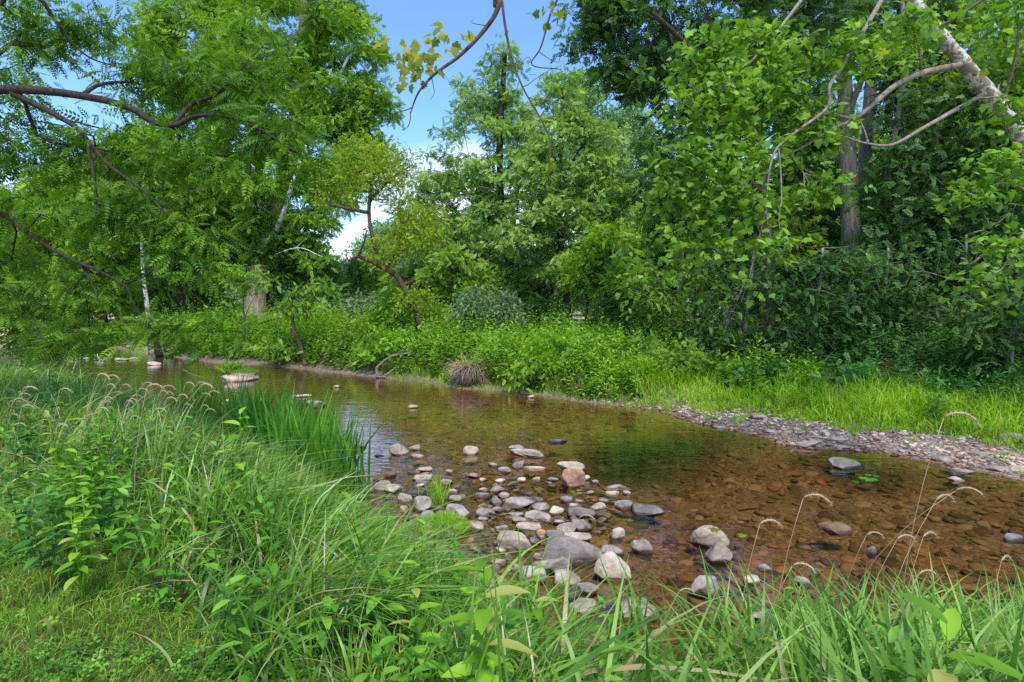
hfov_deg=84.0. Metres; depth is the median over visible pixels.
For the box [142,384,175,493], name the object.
foxtail stalk
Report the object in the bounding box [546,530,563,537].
rock
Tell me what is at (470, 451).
rock
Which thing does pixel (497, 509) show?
stone
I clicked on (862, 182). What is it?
understory tree
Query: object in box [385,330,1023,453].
bank grass
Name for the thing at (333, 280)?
thicket tree
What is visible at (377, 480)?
stone
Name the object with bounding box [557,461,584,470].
rock
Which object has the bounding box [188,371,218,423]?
iris plant
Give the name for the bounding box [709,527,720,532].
fallen leaf
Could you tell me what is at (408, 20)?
sky
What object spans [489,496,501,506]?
stone
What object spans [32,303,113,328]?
thicket tree
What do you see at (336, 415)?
iris plant
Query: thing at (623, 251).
thicket tree
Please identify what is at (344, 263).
thicket tree
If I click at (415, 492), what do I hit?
stone
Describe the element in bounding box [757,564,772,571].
rock
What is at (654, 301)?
beech sapling
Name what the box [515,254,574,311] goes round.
thicket tree
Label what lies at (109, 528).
leafy plant
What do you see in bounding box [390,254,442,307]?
thicket tree
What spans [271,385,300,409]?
iris plant
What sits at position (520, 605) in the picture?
iris plant
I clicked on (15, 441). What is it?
foxtail stalk
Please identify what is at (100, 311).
river maple
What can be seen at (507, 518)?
pebble
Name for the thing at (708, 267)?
understory tree
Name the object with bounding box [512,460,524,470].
stone
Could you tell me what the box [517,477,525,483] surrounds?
stone
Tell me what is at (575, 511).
rock
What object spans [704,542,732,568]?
rock
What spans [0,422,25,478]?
foxtail stalk
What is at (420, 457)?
rock
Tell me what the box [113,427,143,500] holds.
leafy plant
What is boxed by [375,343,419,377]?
driftwood limb
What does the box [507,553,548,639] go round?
iris plant
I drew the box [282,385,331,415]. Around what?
iris plant
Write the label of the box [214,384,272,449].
iris plant
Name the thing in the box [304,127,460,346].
leaning locust
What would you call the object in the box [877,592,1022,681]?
leafy plant
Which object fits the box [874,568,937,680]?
foxtail stalk
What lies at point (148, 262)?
thicket tree
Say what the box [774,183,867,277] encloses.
woodland tree
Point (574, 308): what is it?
thicket tree
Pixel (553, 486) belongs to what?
pebble
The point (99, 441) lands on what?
leafy plant
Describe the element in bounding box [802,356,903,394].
bush
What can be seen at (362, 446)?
stone
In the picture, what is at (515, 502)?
rock
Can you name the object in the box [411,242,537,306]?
sapling
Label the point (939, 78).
woodland tree
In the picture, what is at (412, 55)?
overhanging sycamore
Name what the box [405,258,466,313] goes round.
thicket tree
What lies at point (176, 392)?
iris plant
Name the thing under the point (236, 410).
iris plant
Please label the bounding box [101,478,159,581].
leafy plant
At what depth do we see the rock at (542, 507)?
6.34 m
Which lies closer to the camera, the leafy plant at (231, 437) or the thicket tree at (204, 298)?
the leafy plant at (231, 437)
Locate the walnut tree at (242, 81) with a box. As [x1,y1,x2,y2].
[0,0,364,367]
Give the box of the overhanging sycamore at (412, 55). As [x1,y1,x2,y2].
[373,0,564,170]
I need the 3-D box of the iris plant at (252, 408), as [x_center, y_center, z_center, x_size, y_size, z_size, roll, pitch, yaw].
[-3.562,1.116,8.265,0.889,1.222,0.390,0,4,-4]
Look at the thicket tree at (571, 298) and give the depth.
28.59 m
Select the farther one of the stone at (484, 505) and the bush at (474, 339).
the bush at (474, 339)
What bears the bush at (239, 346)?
on the ground at (710, 439)
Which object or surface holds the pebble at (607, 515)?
on the streambed stones
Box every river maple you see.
[0,169,161,337]
[1,243,193,331]
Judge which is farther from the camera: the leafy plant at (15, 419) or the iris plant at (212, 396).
the iris plant at (212, 396)
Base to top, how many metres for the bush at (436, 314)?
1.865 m
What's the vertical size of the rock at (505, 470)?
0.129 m
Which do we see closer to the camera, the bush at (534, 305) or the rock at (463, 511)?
the rock at (463, 511)
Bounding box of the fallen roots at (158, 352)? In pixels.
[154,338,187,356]
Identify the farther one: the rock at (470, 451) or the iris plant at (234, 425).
the rock at (470, 451)
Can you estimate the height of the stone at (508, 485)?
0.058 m
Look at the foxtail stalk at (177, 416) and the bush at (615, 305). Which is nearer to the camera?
the foxtail stalk at (177, 416)
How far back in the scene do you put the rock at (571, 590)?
4.44 m
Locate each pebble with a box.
[413,469,420,474]
[419,488,425,495]
[469,546,481,553]
[481,531,488,537]
[481,547,490,552]
[490,563,502,571]
[495,546,506,554]
[502,506,510,511]
[503,515,513,520]
[503,553,511,562]
[508,476,518,480]
[520,490,532,495]
[532,553,542,559]
[547,484,556,488]
[590,530,600,535]
[595,510,603,516]
[602,512,610,519]
[607,508,615,511]
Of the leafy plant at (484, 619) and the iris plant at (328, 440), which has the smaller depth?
the leafy plant at (484, 619)
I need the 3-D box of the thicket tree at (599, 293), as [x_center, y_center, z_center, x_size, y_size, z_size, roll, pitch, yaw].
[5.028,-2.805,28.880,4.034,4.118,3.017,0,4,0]
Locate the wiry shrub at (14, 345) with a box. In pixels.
[0,243,120,371]
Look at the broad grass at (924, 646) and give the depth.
2.48 m
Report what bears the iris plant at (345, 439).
on the ground at (710, 439)
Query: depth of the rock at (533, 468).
7.93 m
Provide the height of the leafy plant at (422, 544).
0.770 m
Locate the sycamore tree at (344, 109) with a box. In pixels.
[104,0,405,326]
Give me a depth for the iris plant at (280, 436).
6.87 m
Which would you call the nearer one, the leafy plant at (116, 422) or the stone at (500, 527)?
the leafy plant at (116, 422)
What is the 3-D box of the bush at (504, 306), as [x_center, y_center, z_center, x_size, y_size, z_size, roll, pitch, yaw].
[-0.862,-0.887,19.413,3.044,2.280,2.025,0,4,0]
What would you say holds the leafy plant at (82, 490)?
on the ground at (710, 439)
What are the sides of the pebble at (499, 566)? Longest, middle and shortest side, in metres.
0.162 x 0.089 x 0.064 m
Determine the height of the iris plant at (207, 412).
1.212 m
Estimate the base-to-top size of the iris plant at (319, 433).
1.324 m
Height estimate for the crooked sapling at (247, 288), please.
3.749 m
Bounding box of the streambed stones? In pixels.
[335,399,1023,653]
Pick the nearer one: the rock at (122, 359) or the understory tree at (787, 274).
the understory tree at (787, 274)
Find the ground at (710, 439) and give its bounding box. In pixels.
[0,205,1023,681]
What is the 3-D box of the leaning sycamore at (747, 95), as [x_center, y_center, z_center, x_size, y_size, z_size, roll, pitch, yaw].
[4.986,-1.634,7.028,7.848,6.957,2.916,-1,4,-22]
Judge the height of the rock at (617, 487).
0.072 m
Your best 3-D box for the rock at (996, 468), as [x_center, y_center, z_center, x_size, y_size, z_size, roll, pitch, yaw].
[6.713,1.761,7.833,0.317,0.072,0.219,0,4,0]
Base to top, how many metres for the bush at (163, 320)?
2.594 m
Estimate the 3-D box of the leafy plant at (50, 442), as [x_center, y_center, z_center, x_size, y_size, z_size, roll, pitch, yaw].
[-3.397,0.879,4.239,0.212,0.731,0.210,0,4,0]
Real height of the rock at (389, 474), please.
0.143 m
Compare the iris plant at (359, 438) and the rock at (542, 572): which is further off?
the iris plant at (359, 438)
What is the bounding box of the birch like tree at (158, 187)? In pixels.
[74,126,227,350]
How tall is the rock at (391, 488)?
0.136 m
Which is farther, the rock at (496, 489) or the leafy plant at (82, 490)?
the rock at (496, 489)
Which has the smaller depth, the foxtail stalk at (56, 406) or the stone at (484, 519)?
the foxtail stalk at (56, 406)
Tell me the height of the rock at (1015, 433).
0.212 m
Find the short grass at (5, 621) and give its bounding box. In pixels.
[0,491,266,681]
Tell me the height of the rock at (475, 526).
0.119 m
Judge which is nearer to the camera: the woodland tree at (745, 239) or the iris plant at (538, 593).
the iris plant at (538, 593)
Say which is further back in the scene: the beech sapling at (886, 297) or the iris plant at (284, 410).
the beech sapling at (886, 297)
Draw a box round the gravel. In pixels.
[595,392,1023,480]
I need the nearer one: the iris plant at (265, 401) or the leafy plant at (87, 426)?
the leafy plant at (87, 426)
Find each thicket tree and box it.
[13,277,81,324]
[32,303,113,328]
[133,257,167,293]
[152,266,207,309]
[187,268,242,311]
[273,274,336,312]
[288,271,346,304]
[317,258,375,317]
[333,254,395,311]
[375,254,451,307]
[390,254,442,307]
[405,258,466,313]
[439,250,495,308]
[491,254,549,316]
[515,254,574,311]
[528,243,596,323]
[553,242,600,324]
[554,259,584,319]
[581,247,627,317]
[596,241,662,299]
[625,229,659,313]
[632,238,704,321]
[681,253,753,323]
[681,278,720,310]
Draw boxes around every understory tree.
[148,210,344,318]
[641,181,757,325]
[713,161,838,300]
[825,170,944,223]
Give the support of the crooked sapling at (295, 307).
on the ground at (710, 439)
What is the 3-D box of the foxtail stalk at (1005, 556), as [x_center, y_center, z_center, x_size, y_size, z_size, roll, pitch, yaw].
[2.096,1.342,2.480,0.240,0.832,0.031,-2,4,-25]
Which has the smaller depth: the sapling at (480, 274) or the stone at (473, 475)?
the stone at (473, 475)
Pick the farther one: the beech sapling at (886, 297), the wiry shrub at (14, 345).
the beech sapling at (886, 297)
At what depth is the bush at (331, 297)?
28.73 m
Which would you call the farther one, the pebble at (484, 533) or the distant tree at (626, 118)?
the distant tree at (626, 118)
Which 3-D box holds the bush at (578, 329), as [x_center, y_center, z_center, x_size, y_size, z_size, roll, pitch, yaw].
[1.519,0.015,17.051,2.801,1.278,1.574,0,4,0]
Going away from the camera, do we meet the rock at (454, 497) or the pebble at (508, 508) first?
the pebble at (508, 508)
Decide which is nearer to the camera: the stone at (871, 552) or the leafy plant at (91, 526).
the leafy plant at (91, 526)
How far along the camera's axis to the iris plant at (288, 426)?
7.45 m
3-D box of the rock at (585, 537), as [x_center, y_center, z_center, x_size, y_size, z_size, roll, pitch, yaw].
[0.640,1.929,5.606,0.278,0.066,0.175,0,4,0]
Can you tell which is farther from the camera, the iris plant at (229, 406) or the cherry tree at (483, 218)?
the cherry tree at (483, 218)
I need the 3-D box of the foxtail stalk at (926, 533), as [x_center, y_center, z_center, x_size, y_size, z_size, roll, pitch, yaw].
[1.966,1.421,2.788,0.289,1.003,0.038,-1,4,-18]
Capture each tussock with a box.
[415,509,472,539]
[442,353,492,387]
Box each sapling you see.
[212,261,281,354]
[261,274,350,365]
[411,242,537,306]
[552,217,647,317]
[601,252,737,345]
[666,237,823,371]
[718,245,925,369]
[809,239,964,360]
[878,199,1023,314]
[911,243,1023,386]
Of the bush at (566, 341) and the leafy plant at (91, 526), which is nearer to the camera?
the leafy plant at (91, 526)
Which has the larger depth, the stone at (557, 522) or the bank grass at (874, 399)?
the bank grass at (874, 399)
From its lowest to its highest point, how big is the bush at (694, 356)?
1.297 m
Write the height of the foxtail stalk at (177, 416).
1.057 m
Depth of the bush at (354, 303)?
25.73 m
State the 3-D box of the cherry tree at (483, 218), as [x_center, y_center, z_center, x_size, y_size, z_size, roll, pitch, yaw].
[-1.714,-7.365,26.467,8.431,13.608,4.025,0,4,0]
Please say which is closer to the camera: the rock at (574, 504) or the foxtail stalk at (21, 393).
the foxtail stalk at (21, 393)
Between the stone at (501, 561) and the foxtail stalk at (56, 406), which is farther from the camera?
the stone at (501, 561)
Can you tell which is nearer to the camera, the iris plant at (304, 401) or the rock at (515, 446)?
the iris plant at (304, 401)
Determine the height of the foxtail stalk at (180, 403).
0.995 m
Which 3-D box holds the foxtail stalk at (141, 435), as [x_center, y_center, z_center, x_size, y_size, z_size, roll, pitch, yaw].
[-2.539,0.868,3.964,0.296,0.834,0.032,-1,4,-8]
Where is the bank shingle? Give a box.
[269,452,723,681]
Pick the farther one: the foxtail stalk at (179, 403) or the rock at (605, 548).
the rock at (605, 548)
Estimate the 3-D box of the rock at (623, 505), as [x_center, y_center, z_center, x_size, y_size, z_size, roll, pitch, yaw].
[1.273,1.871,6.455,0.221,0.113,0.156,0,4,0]
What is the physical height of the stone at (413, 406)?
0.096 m
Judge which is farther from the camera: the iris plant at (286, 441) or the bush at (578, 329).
the bush at (578, 329)
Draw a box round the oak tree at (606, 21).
[550,0,885,345]
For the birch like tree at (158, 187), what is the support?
on the ground at (710, 439)
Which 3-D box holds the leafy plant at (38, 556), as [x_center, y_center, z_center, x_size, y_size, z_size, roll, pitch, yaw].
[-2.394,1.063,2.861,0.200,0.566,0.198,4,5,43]
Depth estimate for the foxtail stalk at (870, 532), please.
3.18 m
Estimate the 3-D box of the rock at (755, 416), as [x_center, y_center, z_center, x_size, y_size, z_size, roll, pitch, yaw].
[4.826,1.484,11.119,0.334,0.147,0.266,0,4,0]
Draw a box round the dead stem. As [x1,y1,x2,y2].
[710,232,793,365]
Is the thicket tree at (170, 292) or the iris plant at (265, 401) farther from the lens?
the thicket tree at (170, 292)
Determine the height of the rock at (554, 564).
0.200 m
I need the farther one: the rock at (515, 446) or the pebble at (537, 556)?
the rock at (515, 446)
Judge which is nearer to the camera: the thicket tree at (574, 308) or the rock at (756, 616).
the rock at (756, 616)
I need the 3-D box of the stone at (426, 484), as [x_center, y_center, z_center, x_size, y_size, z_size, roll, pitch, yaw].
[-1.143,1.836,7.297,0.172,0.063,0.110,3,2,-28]
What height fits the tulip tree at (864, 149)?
11.544 m
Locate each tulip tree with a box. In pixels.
[735,0,948,270]
[832,3,932,218]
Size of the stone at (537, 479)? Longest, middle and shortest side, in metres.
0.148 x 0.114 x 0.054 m
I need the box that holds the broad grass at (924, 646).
[300,512,1023,681]
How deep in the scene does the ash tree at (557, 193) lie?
23.09 m
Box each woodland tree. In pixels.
[624,206,739,336]
[672,202,800,331]
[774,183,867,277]
[838,123,973,283]
[856,0,964,275]
[860,202,927,234]
[871,0,982,214]
[914,0,1023,223]
[923,28,1023,244]
[949,24,1023,164]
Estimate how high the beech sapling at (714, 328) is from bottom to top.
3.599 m
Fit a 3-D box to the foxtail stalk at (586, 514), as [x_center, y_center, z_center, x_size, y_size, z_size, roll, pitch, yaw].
[0.244,1.505,3.424,0.530,0.990,0.039,1,4,8]
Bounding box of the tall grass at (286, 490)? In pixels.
[0,354,1017,681]
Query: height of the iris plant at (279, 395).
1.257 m
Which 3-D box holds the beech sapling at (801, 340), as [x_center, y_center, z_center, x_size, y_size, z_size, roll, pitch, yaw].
[7.520,-0.755,14.063,4.665,3.246,2.783,0,4,0]
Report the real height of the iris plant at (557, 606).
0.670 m
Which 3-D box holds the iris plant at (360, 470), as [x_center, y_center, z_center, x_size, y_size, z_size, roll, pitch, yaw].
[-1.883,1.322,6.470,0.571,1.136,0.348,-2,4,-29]
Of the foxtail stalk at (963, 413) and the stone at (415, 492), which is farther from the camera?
the stone at (415, 492)
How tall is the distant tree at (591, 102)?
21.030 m
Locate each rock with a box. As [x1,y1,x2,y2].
[114,358,131,359]
[147,361,161,364]
[215,360,258,381]
[290,394,311,396]
[306,400,326,408]
[374,480,390,493]
[380,468,396,479]
[385,484,401,495]
[389,444,409,459]
[397,493,412,504]
[410,454,425,460]
[413,474,432,481]
[413,496,432,512]
[418,466,432,472]
[419,510,434,523]
[439,479,452,486]
[446,503,470,518]
[448,495,460,502]
[463,446,478,457]
[466,520,484,532]
[472,492,491,498]
[475,507,496,517]
[489,485,505,494]
[497,530,531,552]
[498,467,511,474]
[502,496,535,508]
[508,512,523,516]
[509,444,524,448]
[510,448,543,459]
[512,516,527,523]
[516,522,540,532]
[517,565,546,585]
[522,466,545,471]
[524,510,551,522]
[531,557,570,575]
[532,502,549,512]
[543,534,602,568]
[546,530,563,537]
[548,439,566,444]
[549,506,563,516]
[554,569,580,588]
[556,522,575,531]
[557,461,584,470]
[561,468,585,493]
[562,598,596,615]
[563,532,591,541]
[567,506,595,516]
[568,503,581,506]
[568,584,580,602]
[571,519,593,532]
[576,487,590,491]
[578,582,598,596]
[590,502,606,509]
[593,551,630,586]
[600,544,623,557]
[602,484,630,490]
[604,491,618,498]
[609,527,624,541]
[612,597,662,625]
[614,500,632,511]
[630,538,652,557]
[631,503,664,516]
[689,525,728,551]
[691,575,720,598]
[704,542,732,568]
[713,426,728,428]
[743,574,759,587]
[750,413,767,419]
[753,611,783,622]
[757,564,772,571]
[762,429,781,432]
[794,440,821,447]
[794,576,810,589]
[817,522,852,535]
[826,436,845,440]
[828,457,860,472]
[835,445,849,448]
[931,455,951,461]
[939,467,973,475]
[946,476,964,482]
[966,451,992,455]
[984,465,1008,471]
[998,432,1022,441]
[1003,533,1022,543]
[1008,465,1023,471]
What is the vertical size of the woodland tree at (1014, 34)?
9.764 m
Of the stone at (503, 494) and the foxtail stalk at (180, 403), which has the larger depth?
the stone at (503, 494)
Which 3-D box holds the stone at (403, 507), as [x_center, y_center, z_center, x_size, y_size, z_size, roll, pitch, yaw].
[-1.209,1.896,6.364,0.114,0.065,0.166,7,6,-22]
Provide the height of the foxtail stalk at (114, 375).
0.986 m
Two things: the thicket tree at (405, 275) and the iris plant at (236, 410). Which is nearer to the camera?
the iris plant at (236, 410)
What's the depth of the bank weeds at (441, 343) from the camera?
17.38 m
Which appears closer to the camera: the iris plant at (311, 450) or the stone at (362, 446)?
the iris plant at (311, 450)
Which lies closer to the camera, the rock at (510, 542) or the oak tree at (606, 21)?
the rock at (510, 542)
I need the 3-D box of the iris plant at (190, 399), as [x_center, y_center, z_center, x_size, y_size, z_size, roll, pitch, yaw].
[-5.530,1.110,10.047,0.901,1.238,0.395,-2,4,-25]
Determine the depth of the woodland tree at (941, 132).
18.30 m
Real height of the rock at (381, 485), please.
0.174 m
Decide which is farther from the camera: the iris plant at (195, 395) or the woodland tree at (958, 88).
the woodland tree at (958, 88)
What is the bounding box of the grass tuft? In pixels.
[416,468,456,506]
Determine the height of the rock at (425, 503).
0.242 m
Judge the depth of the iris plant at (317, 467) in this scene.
6.85 m
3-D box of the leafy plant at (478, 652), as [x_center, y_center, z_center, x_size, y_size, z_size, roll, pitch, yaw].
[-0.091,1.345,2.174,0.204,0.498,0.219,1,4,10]
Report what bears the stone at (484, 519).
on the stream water
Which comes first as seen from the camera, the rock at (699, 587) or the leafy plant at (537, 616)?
the leafy plant at (537, 616)
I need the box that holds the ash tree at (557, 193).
[491,63,644,327]
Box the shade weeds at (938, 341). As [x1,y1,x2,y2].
[113,266,1023,427]
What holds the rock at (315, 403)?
on the stream water
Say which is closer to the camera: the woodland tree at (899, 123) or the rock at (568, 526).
the rock at (568, 526)
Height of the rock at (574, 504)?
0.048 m
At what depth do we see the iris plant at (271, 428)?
7.49 m
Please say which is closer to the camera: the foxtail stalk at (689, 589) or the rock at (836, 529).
the foxtail stalk at (689, 589)
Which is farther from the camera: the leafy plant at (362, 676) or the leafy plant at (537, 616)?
the leafy plant at (537, 616)
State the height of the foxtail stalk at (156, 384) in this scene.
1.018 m
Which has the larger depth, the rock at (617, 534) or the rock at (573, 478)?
the rock at (573, 478)
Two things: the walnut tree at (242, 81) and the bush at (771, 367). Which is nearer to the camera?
the walnut tree at (242, 81)
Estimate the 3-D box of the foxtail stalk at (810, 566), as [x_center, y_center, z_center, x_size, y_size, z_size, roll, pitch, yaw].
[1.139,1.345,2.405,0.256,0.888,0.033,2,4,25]
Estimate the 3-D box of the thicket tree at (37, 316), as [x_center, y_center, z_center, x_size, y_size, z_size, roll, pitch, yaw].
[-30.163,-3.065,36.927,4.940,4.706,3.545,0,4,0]
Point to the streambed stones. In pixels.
(989, 519)
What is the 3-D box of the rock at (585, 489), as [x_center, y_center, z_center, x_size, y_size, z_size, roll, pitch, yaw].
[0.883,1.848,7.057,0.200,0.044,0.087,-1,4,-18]
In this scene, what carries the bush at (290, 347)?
on the ground at (710, 439)
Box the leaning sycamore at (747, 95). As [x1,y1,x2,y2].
[609,0,1023,315]
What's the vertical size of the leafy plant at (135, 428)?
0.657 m
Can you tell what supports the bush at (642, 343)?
on the ground at (710, 439)
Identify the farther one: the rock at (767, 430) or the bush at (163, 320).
the bush at (163, 320)
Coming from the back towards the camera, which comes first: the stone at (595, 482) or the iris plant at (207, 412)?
the iris plant at (207, 412)
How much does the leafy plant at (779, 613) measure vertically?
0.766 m
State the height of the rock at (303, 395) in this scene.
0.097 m
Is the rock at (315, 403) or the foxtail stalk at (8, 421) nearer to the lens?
the foxtail stalk at (8, 421)
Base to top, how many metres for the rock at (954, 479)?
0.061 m
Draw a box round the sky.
[0,0,1023,295]
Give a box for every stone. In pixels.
[355,442,365,450]
[373,475,383,483]
[399,505,408,513]
[406,489,420,497]
[407,405,417,408]
[409,444,419,451]
[414,483,424,488]
[416,481,429,486]
[434,505,443,510]
[445,469,453,475]
[448,489,457,494]
[450,485,460,489]
[468,473,478,478]
[477,503,487,508]
[478,517,487,520]
[479,487,488,492]
[488,462,500,468]
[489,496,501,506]
[491,558,506,565]
[492,506,505,512]
[494,524,509,533]
[495,478,504,483]
[497,492,508,497]
[505,483,514,487]
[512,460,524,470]
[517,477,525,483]
[529,532,536,537]
[529,537,540,545]
[531,477,540,482]
[531,496,543,501]
[536,529,545,535]
[537,535,546,539]
[548,477,558,481]
[553,516,565,520]
[553,520,564,524]
[560,496,572,503]
[574,499,583,503]
[585,475,589,481]
[586,490,593,494]
[592,480,599,484]
[596,517,605,523]
[598,498,608,503]
[622,490,630,495]
[866,546,875,558]
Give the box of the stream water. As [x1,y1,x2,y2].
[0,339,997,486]
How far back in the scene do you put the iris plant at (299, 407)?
7.87 m
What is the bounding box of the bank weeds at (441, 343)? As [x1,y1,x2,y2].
[106,284,834,405]
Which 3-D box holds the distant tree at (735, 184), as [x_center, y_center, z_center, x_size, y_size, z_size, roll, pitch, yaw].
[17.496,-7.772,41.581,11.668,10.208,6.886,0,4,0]
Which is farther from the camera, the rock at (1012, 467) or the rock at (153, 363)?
the rock at (153, 363)
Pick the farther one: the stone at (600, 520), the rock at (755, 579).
the stone at (600, 520)
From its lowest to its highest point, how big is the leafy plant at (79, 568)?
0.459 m
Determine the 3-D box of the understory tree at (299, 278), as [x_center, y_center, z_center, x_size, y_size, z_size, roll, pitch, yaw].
[-14.544,-3.966,30.728,10.642,6.403,4.845,0,4,0]
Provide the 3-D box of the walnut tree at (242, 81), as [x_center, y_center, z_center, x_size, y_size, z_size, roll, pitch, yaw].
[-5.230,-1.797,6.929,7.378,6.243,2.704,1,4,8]
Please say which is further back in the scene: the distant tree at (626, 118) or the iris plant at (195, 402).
the distant tree at (626, 118)
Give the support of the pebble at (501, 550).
on the ground at (710, 439)
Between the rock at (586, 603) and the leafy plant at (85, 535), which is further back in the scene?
the rock at (586, 603)
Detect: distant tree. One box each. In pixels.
[340,218,422,293]
[377,202,479,281]
[441,199,525,260]
[535,62,645,316]
[576,99,675,254]
[621,199,720,316]
[674,169,794,289]
[769,89,890,221]
[838,99,968,218]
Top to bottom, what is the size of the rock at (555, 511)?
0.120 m
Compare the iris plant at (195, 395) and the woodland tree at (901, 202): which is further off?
the woodland tree at (901, 202)
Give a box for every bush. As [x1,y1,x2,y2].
[71,314,140,346]
[122,307,195,356]
[168,300,274,348]
[215,326,278,359]
[241,322,340,366]
[268,295,350,340]
[301,279,350,319]
[310,324,391,362]
[326,287,391,326]
[350,281,438,334]
[351,320,438,370]
[407,302,472,341]
[445,283,530,332]
[446,328,524,360]
[455,323,532,355]
[497,340,571,392]
[508,288,571,336]
[517,321,606,350]
[547,329,625,364]
[577,287,668,333]
[595,327,671,363]
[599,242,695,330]
[641,332,736,382]
[706,349,813,393]
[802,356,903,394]
[891,362,992,398]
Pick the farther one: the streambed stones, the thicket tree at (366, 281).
the thicket tree at (366, 281)
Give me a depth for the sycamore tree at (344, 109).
28.44 m
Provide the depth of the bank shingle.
4.38 m
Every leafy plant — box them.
[0,388,41,491]
[0,427,42,506]
[0,461,41,565]
[10,495,60,605]
[11,398,44,475]
[20,375,68,445]
[20,439,65,544]
[31,468,72,573]
[31,485,93,578]
[39,410,69,486]
[54,511,101,608]
[59,428,96,518]
[59,448,102,540]
[60,496,106,594]
[66,408,111,468]
[70,460,110,567]
[78,433,115,515]
[83,408,115,494]
[86,474,131,557]
[98,448,139,535]
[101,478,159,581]
[105,406,129,449]
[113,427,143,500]
[125,415,157,478]
[164,416,182,459]
[182,437,205,488]
[214,406,261,495]
[287,593,353,662]
[348,622,392,681]
[354,550,406,663]
[385,574,440,668]
[399,518,437,639]
[408,616,470,681]
[420,557,454,631]
[440,559,537,681]
[448,565,492,680]
[462,629,514,681]
[481,593,537,681]
[510,565,560,666]
[591,613,623,681]
[759,587,794,679]
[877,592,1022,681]
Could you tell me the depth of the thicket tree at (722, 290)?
27.18 m
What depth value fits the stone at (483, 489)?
7.01 m
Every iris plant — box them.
[167,366,195,418]
[169,371,221,417]
[170,367,191,419]
[183,375,212,438]
[184,386,204,419]
[186,379,205,418]
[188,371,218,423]
[189,381,231,429]
[192,369,223,423]
[198,376,222,433]
[210,371,249,430]
[211,384,273,444]
[214,377,242,432]
[214,378,264,467]
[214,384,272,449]
[217,375,290,453]
[222,376,284,416]
[227,398,263,445]
[228,368,268,432]
[230,370,260,415]
[231,381,258,438]
[233,379,288,439]
[238,392,281,440]
[242,374,288,412]
[242,378,289,451]
[244,377,281,429]
[247,380,270,415]
[250,383,304,445]
[257,386,290,459]
[260,384,283,417]
[263,382,311,463]
[267,388,305,430]
[268,384,310,451]
[269,400,301,470]
[270,390,301,450]
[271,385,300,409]
[274,385,312,465]
[277,388,311,479]
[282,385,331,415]
[283,387,334,452]
[286,390,320,471]
[291,391,327,477]
[293,382,336,477]
[301,385,325,436]
[303,390,334,443]
[305,409,363,447]
[308,410,341,464]
[310,384,349,438]
[312,405,353,480]
[313,390,341,429]
[314,408,344,487]
[316,409,351,487]
[320,406,354,489]
[325,411,362,499]
[326,408,373,503]
[327,408,358,496]
[330,403,362,486]
[350,399,391,488]
[505,548,533,636]
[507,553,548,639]
[545,557,581,640]
[597,552,654,658]
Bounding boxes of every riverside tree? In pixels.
[28,121,240,318]
[178,183,241,316]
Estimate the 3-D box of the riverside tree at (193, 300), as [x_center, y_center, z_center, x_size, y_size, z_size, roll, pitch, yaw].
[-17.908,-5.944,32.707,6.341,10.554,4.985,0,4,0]
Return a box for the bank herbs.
[0,360,986,681]
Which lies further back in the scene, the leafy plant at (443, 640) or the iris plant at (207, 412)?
the iris plant at (207, 412)
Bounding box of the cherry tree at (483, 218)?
[386,30,563,323]
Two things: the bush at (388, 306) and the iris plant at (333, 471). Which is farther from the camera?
the bush at (388, 306)
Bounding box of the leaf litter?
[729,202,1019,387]
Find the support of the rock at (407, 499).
on the ground at (710, 439)
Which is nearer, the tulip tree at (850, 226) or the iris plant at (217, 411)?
the iris plant at (217, 411)
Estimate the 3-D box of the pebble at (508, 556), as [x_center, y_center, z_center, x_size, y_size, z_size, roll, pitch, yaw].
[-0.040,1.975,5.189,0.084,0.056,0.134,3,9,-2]
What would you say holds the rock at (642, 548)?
on the streambed stones
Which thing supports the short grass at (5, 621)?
on the ground at (710, 439)
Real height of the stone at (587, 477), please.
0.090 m
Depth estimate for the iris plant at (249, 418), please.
7.67 m
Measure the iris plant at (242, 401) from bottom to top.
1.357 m
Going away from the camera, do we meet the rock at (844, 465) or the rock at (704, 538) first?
the rock at (704, 538)
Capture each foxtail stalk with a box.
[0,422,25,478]
[1,386,38,417]
[4,398,26,492]
[10,392,31,474]
[12,404,35,507]
[51,387,72,456]
[72,407,109,496]
[75,374,119,486]
[80,373,111,511]
[127,407,165,498]
[134,381,163,525]
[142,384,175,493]
[151,382,213,489]
[151,396,176,471]
[156,381,204,452]
[172,381,195,449]
[183,390,219,465]
[511,513,594,636]
[643,586,695,678]
[732,516,783,678]
[755,562,817,662]
[770,492,833,661]
[838,531,883,610]
[839,485,984,633]
[847,533,916,675]
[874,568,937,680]
[883,491,956,618]
[898,409,979,624]
[899,530,937,627]
[982,555,1013,653]
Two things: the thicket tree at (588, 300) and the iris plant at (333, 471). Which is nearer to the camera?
the iris plant at (333, 471)
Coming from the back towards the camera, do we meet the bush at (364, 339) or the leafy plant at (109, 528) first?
the bush at (364, 339)
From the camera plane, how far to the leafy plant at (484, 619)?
2.17 m
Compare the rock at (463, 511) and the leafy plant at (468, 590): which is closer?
the leafy plant at (468, 590)
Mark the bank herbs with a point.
(892, 632)
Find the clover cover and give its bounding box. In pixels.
[0,474,449,681]
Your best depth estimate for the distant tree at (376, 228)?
58.54 m
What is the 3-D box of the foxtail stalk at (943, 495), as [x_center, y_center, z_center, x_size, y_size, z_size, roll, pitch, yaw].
[2.005,1.370,2.860,0.522,1.228,0.044,-1,4,-15]
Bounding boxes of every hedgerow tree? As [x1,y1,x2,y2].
[217,279,245,311]
[685,290,724,312]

